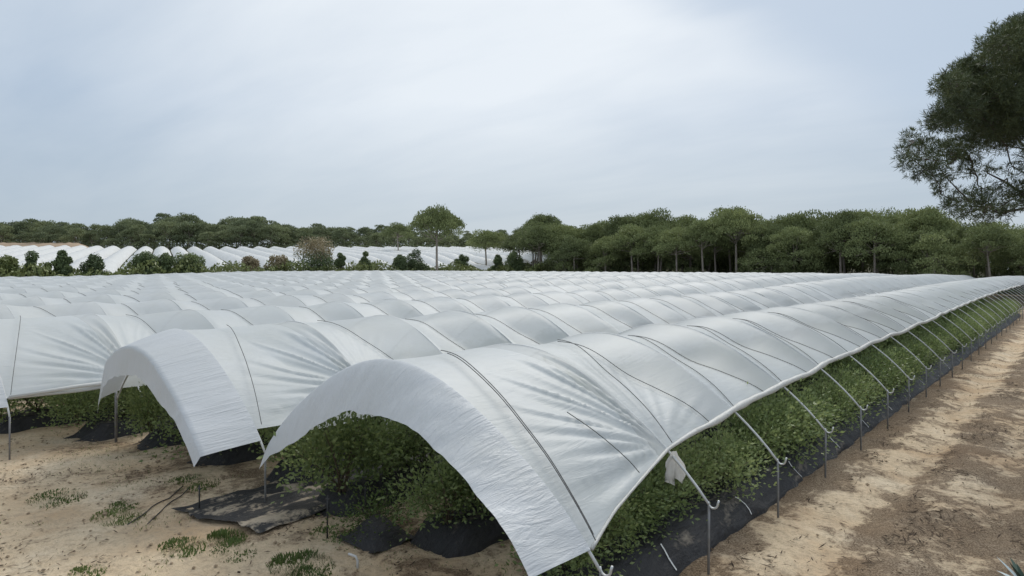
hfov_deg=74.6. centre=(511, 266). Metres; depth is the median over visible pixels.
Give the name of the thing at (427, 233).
pine tree
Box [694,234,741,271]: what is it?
pine tree
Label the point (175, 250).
distant tunnel
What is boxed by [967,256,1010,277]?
pine tree
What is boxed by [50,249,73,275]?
hedge bush
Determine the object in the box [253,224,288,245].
pine tree
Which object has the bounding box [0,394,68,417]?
bush
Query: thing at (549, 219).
pine tree
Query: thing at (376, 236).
pine tree
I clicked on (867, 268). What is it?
pine tree
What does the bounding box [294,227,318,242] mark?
pine tree
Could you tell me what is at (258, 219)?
pine tree
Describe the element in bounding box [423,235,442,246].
pine tree
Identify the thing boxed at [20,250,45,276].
hedge bush
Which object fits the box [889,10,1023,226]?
pine
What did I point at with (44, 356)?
film tunnel
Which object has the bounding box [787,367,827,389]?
bush
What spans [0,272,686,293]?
film tunnel
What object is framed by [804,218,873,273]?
pine tree
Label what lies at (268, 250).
distant tunnel
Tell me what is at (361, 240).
pine tree
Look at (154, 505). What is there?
drip tube
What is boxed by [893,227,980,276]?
pine tree
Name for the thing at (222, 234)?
pine tree
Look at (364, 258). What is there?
hedge bush
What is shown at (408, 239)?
pine tree
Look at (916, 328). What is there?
bush
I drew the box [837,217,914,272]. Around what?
pine tree
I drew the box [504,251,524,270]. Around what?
hedge bush
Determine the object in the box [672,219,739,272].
pine tree
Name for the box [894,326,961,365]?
bush
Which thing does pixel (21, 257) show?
distant tunnel
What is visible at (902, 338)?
bush
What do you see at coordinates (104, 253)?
distant tunnel
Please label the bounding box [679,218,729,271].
pine tree
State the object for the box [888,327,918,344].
bush
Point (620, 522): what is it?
bush
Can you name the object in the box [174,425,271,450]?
bush
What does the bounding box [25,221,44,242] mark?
pine tree
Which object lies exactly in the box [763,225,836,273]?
pine tree
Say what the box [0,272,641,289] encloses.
film tunnel
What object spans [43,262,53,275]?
hedge bush
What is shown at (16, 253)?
distant tunnel
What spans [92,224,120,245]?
pine tree
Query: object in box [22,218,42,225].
pine tree
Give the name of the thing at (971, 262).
pine tree
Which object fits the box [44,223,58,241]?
pine tree
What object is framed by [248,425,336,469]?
bush
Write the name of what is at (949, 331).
bush
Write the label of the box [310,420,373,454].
bush
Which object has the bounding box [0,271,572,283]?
film tunnel
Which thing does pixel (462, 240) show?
pine tree
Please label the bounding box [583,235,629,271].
pine tree
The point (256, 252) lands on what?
distant tunnel
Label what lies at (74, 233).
pine tree
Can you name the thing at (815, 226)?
pine tree
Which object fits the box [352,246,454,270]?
distant tunnel
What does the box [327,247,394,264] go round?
distant tunnel
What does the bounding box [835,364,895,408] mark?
bush
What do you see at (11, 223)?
pine tree
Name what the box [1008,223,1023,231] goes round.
pine tree
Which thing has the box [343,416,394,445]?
bush
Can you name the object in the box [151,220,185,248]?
pine tree
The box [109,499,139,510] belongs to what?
grass tuft
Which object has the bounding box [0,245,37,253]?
distant tunnel
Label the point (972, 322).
bush
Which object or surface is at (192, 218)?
pine tree
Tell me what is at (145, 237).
pine tree
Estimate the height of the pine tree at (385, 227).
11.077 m
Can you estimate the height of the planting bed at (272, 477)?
0.471 m
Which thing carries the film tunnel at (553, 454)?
on the ground
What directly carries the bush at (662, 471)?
on the planting bed at (688, 546)
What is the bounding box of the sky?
[0,0,1023,269]
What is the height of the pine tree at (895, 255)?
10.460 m
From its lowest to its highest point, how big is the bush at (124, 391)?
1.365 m
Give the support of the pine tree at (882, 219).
on the ground
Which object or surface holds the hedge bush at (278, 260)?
on the ground
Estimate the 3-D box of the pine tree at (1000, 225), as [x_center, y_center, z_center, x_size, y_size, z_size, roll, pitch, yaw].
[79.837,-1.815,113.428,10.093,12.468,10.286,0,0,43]
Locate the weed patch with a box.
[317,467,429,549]
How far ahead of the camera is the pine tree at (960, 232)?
109.25 m
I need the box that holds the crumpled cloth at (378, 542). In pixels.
[336,514,413,552]
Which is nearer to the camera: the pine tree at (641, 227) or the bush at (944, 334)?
the bush at (944, 334)
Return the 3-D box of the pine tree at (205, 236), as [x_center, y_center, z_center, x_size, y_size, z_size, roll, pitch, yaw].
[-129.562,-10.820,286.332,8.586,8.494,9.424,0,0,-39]
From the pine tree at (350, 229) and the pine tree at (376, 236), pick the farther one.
the pine tree at (350, 229)
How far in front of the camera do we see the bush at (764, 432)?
12.47 m
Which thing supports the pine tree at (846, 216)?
on the ground
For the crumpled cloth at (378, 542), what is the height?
0.346 m
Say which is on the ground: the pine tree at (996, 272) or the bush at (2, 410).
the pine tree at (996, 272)
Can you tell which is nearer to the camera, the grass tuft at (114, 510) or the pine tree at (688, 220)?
the grass tuft at (114, 510)
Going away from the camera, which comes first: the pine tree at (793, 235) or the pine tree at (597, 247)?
the pine tree at (793, 235)
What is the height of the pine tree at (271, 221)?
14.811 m
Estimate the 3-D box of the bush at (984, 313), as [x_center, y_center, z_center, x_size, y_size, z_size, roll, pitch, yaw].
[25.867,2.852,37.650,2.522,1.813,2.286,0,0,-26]
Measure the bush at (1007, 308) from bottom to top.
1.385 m
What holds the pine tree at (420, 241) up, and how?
on the ground
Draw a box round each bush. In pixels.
[0,254,20,276]
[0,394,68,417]
[0,397,33,422]
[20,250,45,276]
[30,389,121,430]
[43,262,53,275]
[43,389,112,412]
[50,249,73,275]
[79,252,109,275]
[84,386,150,420]
[109,385,175,437]
[130,250,161,274]
[132,405,231,461]
[157,252,175,273]
[171,252,205,272]
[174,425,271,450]
[241,255,259,271]
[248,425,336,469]
[256,410,408,503]
[262,254,287,270]
[293,235,336,270]
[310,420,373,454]
[333,252,346,267]
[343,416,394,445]
[343,416,430,493]
[358,251,370,270]
[376,449,486,541]
[377,419,445,475]
[391,254,407,270]
[406,248,430,270]
[424,447,494,523]
[453,254,469,266]
[491,254,502,270]
[494,519,627,575]
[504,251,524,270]
[587,492,663,570]
[611,466,685,545]
[640,445,707,535]
[653,434,732,512]
[673,414,782,501]
[692,416,776,478]
[711,381,805,479]
[723,378,848,464]
[729,387,829,467]
[771,387,842,445]
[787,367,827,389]
[792,381,853,435]
[796,358,881,421]
[796,368,873,429]
[813,362,841,378]
[814,361,884,411]
[818,357,851,374]
[834,355,910,405]
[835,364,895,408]
[839,352,903,395]
[840,346,924,396]
[847,337,892,359]
[853,340,917,384]
[860,340,888,355]
[864,343,932,383]
[870,335,898,352]
[878,334,908,347]
[881,345,934,388]
[884,332,945,378]
[885,329,913,347]
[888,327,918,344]
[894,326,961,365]
[904,324,924,340]
[905,335,945,364]
[911,324,970,355]
[916,331,946,360]
[917,316,940,336]
[921,333,949,359]
[925,312,977,345]
[926,317,979,351]
[926,329,953,355]
[937,307,960,323]
[937,323,968,351]
[943,311,993,338]
[945,311,989,341]
[946,317,981,341]
[952,312,986,334]
[956,308,989,328]
[961,301,1000,333]
[969,300,1006,324]
[975,301,1010,318]
[985,314,1000,330]
[994,300,1016,318]
[1000,298,1021,312]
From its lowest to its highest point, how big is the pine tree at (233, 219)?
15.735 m
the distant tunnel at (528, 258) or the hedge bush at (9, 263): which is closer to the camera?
the hedge bush at (9, 263)
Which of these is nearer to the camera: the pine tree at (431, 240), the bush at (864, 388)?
the bush at (864, 388)
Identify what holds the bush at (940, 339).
on the planting bed at (688, 546)
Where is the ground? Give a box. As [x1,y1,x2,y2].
[0,247,1023,575]
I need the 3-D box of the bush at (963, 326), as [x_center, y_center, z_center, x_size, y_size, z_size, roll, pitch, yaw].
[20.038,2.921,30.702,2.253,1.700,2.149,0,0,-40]
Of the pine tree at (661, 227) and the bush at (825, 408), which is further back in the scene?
the pine tree at (661, 227)
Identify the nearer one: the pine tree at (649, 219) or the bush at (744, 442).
the bush at (744, 442)
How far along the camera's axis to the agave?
8.47 m
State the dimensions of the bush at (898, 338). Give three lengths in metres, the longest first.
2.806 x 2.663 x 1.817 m
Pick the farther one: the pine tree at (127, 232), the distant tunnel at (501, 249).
the pine tree at (127, 232)
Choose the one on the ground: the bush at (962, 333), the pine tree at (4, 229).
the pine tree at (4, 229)
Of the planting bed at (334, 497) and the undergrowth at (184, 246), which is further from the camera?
the undergrowth at (184, 246)
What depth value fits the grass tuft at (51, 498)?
11.61 m
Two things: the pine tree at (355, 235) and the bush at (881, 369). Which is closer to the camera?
the bush at (881, 369)
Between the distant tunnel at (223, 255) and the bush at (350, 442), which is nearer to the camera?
the bush at (350, 442)
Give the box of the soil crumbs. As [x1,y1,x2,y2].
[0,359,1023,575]
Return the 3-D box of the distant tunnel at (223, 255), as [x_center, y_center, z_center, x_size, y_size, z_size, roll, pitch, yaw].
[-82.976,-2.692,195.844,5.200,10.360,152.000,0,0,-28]
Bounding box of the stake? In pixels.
[325,495,329,538]
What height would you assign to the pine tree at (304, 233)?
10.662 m
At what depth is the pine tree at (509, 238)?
176.48 m
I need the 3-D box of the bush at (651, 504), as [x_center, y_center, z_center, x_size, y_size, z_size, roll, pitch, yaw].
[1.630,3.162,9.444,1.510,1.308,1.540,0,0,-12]
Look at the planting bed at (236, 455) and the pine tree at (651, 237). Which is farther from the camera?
the pine tree at (651, 237)
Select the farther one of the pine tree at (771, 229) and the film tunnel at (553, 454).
the pine tree at (771, 229)
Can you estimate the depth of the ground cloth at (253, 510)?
11.00 m
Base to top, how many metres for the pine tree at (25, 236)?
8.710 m
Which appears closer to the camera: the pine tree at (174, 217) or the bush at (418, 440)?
the bush at (418, 440)
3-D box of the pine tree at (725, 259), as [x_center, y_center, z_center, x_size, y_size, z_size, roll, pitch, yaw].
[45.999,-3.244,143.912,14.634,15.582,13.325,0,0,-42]
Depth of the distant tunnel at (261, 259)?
194.64 m
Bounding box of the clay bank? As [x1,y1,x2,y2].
[0,242,87,247]
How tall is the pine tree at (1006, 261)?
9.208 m
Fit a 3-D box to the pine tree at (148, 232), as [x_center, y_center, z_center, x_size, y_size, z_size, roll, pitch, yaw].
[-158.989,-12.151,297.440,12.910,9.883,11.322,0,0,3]
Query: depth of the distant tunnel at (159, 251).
215.86 m
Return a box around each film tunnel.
[0,270,429,277]
[0,271,396,278]
[0,271,448,280]
[0,271,540,283]
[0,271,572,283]
[0,271,597,286]
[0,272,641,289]
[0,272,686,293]
[0,272,722,299]
[0,272,765,306]
[0,273,831,318]
[0,273,892,459]
[4,270,407,277]
[9,271,506,281]
[98,274,974,501]
[259,276,1023,575]
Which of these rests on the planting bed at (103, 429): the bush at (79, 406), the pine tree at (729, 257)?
the bush at (79, 406)
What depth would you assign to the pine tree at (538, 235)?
150.68 m
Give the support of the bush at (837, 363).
on the planting bed at (459, 538)
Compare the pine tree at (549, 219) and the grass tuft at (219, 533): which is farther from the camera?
the pine tree at (549, 219)
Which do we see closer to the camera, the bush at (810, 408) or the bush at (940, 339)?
the bush at (810, 408)
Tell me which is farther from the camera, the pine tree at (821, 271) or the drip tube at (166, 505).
the pine tree at (821, 271)
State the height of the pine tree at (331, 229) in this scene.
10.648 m
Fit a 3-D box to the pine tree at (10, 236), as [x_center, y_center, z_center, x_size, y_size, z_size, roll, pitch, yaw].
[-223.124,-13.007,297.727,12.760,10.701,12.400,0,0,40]
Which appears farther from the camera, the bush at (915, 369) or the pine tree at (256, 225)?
the pine tree at (256, 225)
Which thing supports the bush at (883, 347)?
on the planting bed at (459, 538)
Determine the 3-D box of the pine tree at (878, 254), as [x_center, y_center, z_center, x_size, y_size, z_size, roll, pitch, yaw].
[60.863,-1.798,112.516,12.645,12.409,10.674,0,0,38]
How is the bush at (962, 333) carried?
on the planting bed at (688, 546)
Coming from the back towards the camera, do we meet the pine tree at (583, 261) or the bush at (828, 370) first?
the pine tree at (583, 261)
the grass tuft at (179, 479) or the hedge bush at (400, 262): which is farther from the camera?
the hedge bush at (400, 262)
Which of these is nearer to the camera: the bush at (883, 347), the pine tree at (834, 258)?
the bush at (883, 347)
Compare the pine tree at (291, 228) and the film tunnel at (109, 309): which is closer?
the film tunnel at (109, 309)
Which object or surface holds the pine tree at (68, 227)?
on the ground
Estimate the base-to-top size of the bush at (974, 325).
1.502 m
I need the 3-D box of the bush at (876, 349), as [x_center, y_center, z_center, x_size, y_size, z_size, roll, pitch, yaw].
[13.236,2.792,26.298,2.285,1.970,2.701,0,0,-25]
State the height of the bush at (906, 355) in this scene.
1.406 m
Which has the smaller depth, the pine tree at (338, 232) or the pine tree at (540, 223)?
the pine tree at (540, 223)
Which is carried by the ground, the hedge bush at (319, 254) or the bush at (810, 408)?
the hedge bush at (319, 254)
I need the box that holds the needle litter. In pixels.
[711,340,1023,575]
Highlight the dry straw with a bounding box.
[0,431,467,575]
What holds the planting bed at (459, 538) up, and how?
on the ground
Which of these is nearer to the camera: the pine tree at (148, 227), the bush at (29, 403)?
the bush at (29, 403)
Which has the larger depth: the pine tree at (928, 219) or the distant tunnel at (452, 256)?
the distant tunnel at (452, 256)
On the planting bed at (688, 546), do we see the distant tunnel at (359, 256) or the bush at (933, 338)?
the bush at (933, 338)
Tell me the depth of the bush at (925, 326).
33.49 m
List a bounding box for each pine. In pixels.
[406,202,466,270]
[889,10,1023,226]
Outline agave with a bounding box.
[996,556,1023,575]
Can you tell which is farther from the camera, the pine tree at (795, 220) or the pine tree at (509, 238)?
the pine tree at (509, 238)
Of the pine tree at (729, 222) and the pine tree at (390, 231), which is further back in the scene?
the pine tree at (390, 231)
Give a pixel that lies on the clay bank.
(70, 244)
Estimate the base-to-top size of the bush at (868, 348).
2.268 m
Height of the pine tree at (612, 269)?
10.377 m
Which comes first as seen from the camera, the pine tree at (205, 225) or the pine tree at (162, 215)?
the pine tree at (205, 225)
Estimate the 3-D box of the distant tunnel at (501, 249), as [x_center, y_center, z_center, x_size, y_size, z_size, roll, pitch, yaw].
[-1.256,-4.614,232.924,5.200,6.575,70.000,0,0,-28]
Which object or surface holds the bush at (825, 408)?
on the planting bed at (688, 546)
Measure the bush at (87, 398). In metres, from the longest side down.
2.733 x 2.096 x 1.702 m
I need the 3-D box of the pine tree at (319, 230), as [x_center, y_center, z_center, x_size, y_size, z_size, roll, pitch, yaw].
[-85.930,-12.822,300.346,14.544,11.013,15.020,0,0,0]
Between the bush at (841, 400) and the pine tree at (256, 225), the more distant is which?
the pine tree at (256, 225)
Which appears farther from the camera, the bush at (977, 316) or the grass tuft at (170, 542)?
the bush at (977, 316)
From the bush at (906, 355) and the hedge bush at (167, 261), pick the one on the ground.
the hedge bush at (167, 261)
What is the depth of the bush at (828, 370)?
22.00 m
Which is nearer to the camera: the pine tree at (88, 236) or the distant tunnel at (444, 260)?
the distant tunnel at (444, 260)
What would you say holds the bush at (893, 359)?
on the planting bed at (688, 546)
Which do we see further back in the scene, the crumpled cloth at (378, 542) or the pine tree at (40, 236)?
the pine tree at (40, 236)
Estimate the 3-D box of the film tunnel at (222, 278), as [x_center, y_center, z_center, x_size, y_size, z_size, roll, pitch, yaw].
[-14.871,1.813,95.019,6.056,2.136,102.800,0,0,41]
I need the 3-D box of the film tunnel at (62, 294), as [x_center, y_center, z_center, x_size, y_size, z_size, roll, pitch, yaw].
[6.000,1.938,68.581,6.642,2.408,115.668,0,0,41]
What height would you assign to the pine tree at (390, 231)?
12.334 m
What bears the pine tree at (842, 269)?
on the ground
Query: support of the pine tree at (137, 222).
on the ground
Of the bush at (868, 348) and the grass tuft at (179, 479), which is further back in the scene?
the bush at (868, 348)
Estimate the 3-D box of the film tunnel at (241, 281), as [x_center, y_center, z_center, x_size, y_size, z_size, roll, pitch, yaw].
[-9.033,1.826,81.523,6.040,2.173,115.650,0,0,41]
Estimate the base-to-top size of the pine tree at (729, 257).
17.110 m
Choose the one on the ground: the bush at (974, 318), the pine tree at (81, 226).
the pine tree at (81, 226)
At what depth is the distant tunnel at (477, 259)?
203.80 m
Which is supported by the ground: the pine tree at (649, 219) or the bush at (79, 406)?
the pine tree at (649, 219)
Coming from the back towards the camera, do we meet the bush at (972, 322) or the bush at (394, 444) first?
the bush at (972, 322)
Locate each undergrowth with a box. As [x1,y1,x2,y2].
[5,234,506,250]
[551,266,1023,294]
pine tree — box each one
[0,223,16,242]
[0,225,21,242]
[5,220,22,225]
[9,221,35,241]
[11,231,33,242]
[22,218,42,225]
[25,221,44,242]
[26,226,42,242]
[30,232,52,242]
[33,220,56,224]
[34,224,66,241]
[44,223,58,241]
[46,234,65,242]
[53,221,69,241]
[59,225,84,241]
[59,227,89,244]
[68,223,90,239]
[80,230,101,246]
[84,224,100,231]
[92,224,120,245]
[100,238,123,246]
[106,223,138,247]
[115,218,151,239]
[117,224,143,248]
[118,220,137,245]
[126,224,153,244]
[128,220,148,246]
[135,233,157,245]
[137,223,160,240]
[139,229,166,247]
[147,218,184,247]
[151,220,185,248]
[152,212,172,244]
[155,216,181,247]
[165,221,204,248]
[168,221,204,248]
[171,212,205,244]
[190,222,211,246]
[196,231,218,246]
[206,224,228,245]
[211,229,239,245]
[214,224,237,242]
[216,218,228,225]
[223,224,255,246]
[224,216,247,244]
[229,218,258,246]
[239,220,269,247]
[247,216,268,240]
[250,234,274,245]
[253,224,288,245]
[261,220,280,243]
[267,224,290,243]
[275,224,295,241]
[275,233,293,247]
[281,231,302,245]
[294,226,317,246]
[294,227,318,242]
[303,226,332,242]
[310,223,325,228]
[312,234,332,245]
[325,226,337,231]
[326,230,348,246]
[332,228,352,245]
[333,226,355,238]
[341,232,358,245]
[352,226,374,244]
[352,237,367,246]
[362,232,376,244]
[367,232,384,246]
[372,225,384,242]
[378,222,414,249]
[378,226,396,243]
[384,233,406,245]
[401,231,417,246]
[409,237,425,246]
[418,231,434,243]
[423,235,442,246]
[438,237,454,246]
[454,238,469,246]
[460,231,471,241]
[464,229,508,264]
[499,232,535,254]
[507,225,550,267]
[512,222,544,264]
[513,219,549,269]
[515,224,561,262]
[524,214,561,261]
[540,233,588,271]
[543,223,585,270]
[552,237,598,269]
[556,248,591,269]
[558,228,601,269]
[576,222,612,245]
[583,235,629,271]
[583,249,630,271]
[599,213,642,270]
[599,251,650,271]
[602,223,656,271]
[606,223,662,271]
[626,255,668,271]
[630,226,691,271]
[630,227,682,271]
[631,207,679,271]
[636,223,680,271]
[646,220,716,271]
[651,226,705,271]
[660,237,713,272]
[665,214,720,272]
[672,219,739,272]
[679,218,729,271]
[682,217,743,271]
[684,258,734,272]
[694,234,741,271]
[706,205,759,272]
[707,206,767,272]
[707,249,749,272]
[718,218,781,272]
[719,225,770,272]
[732,216,807,272]
[735,233,803,272]
[740,223,800,272]
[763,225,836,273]
[764,225,827,272]
[768,208,823,272]
[801,216,846,271]
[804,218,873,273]
[812,209,866,273]
[824,253,847,268]
[825,252,897,273]
[825,255,860,273]
[828,211,908,271]
[832,211,862,272]
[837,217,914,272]
[837,219,915,272]
[852,208,885,272]
[857,211,950,274]
[864,207,900,271]
[872,212,938,274]
[872,229,935,274]
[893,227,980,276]
[895,205,962,267]
[913,216,983,273]
[926,256,981,272]
[951,254,1000,277]
[956,224,1023,276]
[960,227,1022,276]
[963,220,1021,276]
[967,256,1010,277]
[977,235,1023,289]
[983,226,1023,285]
[1001,261,1023,275]
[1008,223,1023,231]
[1008,240,1023,273]
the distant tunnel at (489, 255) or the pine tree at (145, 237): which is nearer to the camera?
the distant tunnel at (489, 255)
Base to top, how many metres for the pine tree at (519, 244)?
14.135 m
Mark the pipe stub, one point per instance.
(356, 558)
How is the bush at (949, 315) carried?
on the planting bed at (459, 538)
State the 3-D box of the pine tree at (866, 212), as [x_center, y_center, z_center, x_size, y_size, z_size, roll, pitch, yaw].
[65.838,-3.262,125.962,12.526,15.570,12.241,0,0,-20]
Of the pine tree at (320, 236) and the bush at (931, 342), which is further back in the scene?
the pine tree at (320, 236)
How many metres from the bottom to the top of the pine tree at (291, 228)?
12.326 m
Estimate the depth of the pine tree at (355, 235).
297.31 m
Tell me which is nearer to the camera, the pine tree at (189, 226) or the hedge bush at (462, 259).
the hedge bush at (462, 259)
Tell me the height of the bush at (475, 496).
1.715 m
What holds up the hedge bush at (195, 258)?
on the ground
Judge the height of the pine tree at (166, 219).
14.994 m
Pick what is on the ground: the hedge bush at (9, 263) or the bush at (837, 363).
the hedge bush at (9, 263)
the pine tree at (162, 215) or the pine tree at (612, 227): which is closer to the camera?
the pine tree at (612, 227)
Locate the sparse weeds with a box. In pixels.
[0,433,514,575]
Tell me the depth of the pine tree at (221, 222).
330.04 m
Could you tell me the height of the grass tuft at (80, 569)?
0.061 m
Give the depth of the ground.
11.01 m
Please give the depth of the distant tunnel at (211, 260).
170.62 m
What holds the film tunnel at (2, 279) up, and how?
on the ground
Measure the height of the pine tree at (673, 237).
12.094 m
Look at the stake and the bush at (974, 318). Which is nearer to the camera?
the stake
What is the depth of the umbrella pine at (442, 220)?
147.47 m
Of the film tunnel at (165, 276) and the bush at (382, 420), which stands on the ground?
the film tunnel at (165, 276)
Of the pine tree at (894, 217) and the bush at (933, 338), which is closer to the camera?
the bush at (933, 338)
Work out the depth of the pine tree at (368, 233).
300.89 m
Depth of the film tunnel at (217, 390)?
14.28 m
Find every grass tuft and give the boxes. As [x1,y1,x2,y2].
[27,488,87,507]
[68,564,107,575]
[90,505,146,526]
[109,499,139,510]
[157,535,208,557]
[164,473,220,492]
[207,527,247,545]
[209,542,256,562]
[265,548,336,575]
[309,524,349,542]
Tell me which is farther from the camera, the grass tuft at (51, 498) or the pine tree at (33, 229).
the pine tree at (33, 229)
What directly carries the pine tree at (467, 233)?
on the ground
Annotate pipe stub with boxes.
[348,553,358,568]
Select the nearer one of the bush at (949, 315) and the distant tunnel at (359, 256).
the bush at (949, 315)
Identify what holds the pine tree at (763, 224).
on the ground
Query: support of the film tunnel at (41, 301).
on the ground
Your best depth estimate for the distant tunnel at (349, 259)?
177.37 m
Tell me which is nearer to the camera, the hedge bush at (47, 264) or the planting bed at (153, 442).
the planting bed at (153, 442)
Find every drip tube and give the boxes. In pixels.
[127,486,182,524]
[147,487,189,523]
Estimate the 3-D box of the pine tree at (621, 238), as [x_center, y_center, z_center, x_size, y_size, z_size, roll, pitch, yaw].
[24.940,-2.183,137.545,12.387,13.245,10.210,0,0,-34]
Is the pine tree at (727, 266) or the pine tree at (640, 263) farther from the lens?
the pine tree at (640, 263)
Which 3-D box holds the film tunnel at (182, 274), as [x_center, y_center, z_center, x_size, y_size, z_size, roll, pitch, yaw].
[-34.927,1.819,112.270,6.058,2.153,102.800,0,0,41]
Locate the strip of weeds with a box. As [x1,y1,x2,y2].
[0,255,548,276]
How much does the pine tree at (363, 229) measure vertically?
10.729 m
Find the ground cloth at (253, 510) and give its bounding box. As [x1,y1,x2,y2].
[171,458,396,532]
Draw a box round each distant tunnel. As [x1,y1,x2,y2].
[0,245,21,249]
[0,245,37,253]
[0,245,53,258]
[14,245,70,261]
[18,245,86,267]
[41,246,103,269]
[70,246,119,273]
[102,246,136,272]
[121,246,152,272]
[153,246,171,256]
[171,246,187,258]
[187,246,229,271]
[203,246,242,265]
[220,246,274,267]
[237,246,298,268]
[253,246,333,270]
[269,246,355,268]
[287,246,359,265]
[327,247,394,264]
[327,249,389,268]
[335,246,432,267]
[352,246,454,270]
[368,246,454,266]
[384,246,490,269]
[400,246,507,265]
[417,246,530,263]
[433,246,543,262]
[450,246,556,261]
[465,246,548,255]
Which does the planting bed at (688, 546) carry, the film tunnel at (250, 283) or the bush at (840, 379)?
the bush at (840, 379)
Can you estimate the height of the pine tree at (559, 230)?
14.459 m
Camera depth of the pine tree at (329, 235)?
297.98 m
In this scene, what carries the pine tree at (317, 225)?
on the ground
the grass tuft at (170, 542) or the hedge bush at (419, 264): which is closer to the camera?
the grass tuft at (170, 542)
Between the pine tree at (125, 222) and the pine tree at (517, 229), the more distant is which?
the pine tree at (125, 222)
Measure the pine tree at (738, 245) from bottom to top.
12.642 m
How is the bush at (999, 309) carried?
on the planting bed at (688, 546)
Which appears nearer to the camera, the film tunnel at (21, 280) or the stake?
the stake
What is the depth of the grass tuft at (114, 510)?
10.73 m
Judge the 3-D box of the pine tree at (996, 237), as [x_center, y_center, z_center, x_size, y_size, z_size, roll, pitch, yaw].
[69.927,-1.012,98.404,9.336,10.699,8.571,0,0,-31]
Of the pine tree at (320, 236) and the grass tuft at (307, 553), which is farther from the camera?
the pine tree at (320, 236)
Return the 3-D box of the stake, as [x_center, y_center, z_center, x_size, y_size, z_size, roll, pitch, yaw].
[-2.723,3.794,9.927,0.102,0.820,0.026,0,0,41]
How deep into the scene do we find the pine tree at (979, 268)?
122.53 m
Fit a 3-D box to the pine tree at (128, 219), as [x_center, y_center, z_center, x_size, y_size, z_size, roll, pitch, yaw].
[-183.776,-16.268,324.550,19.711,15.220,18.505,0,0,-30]
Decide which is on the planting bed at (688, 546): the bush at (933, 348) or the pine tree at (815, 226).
the bush at (933, 348)
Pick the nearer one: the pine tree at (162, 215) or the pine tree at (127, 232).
the pine tree at (127, 232)
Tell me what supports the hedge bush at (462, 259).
on the ground
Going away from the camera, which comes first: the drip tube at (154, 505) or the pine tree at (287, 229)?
the drip tube at (154, 505)
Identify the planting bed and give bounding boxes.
[0,402,129,433]
[63,411,172,441]
[135,422,183,450]
[187,419,396,465]
[266,432,431,483]
[314,453,449,516]
[410,314,971,557]
[527,312,1020,575]
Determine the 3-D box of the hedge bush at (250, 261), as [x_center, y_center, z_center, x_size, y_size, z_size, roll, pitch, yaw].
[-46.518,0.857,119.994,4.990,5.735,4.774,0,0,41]
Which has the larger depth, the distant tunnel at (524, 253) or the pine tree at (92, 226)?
the pine tree at (92, 226)
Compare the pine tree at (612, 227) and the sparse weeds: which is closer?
the sparse weeds
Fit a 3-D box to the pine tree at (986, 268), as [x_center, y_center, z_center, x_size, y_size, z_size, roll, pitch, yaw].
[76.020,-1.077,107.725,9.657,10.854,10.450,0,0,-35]
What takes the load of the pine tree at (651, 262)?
on the ground
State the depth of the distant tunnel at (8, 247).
247.62 m
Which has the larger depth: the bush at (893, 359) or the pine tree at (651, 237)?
the pine tree at (651, 237)
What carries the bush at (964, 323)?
on the planting bed at (688, 546)
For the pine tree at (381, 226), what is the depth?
329.45 m
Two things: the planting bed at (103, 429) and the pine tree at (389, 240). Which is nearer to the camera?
the planting bed at (103, 429)
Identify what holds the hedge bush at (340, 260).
on the ground
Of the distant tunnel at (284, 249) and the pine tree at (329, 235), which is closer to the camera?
the distant tunnel at (284, 249)
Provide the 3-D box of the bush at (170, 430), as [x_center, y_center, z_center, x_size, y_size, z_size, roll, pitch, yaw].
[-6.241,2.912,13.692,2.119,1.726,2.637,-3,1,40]
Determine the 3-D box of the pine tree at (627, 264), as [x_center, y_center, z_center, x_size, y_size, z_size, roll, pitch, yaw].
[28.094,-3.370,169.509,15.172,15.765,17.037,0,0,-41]
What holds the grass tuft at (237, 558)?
on the ground
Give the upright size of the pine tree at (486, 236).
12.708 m
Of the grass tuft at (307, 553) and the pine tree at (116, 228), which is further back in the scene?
the pine tree at (116, 228)
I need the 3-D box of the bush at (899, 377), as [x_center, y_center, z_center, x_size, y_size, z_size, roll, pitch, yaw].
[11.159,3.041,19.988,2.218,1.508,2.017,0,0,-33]
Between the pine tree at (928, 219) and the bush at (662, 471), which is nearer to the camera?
the bush at (662, 471)
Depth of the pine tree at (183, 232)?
292.21 m
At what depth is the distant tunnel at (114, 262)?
168.98 m
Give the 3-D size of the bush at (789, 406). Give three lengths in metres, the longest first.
2.677 x 2.080 x 1.509 m
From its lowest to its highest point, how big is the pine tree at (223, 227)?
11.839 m
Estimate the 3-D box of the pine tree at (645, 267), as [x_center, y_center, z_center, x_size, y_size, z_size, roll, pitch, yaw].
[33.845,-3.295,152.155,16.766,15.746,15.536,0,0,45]
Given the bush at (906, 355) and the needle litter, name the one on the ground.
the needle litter
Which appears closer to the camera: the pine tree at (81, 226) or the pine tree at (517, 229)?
the pine tree at (517, 229)
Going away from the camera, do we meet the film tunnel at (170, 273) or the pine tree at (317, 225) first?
the film tunnel at (170, 273)
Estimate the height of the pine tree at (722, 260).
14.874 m
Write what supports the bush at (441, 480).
on the planting bed at (459, 538)
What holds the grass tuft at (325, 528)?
on the ground
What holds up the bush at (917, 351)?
on the planting bed at (688, 546)
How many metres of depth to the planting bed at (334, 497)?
11.21 m
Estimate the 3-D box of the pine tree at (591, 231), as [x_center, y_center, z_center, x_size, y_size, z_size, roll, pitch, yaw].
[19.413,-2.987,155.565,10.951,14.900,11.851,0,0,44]
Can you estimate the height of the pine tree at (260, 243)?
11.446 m
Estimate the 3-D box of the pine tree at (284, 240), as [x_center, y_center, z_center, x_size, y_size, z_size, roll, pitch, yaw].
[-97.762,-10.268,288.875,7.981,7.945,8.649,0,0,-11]
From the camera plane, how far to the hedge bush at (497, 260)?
158.58 m
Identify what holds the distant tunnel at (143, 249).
on the ground

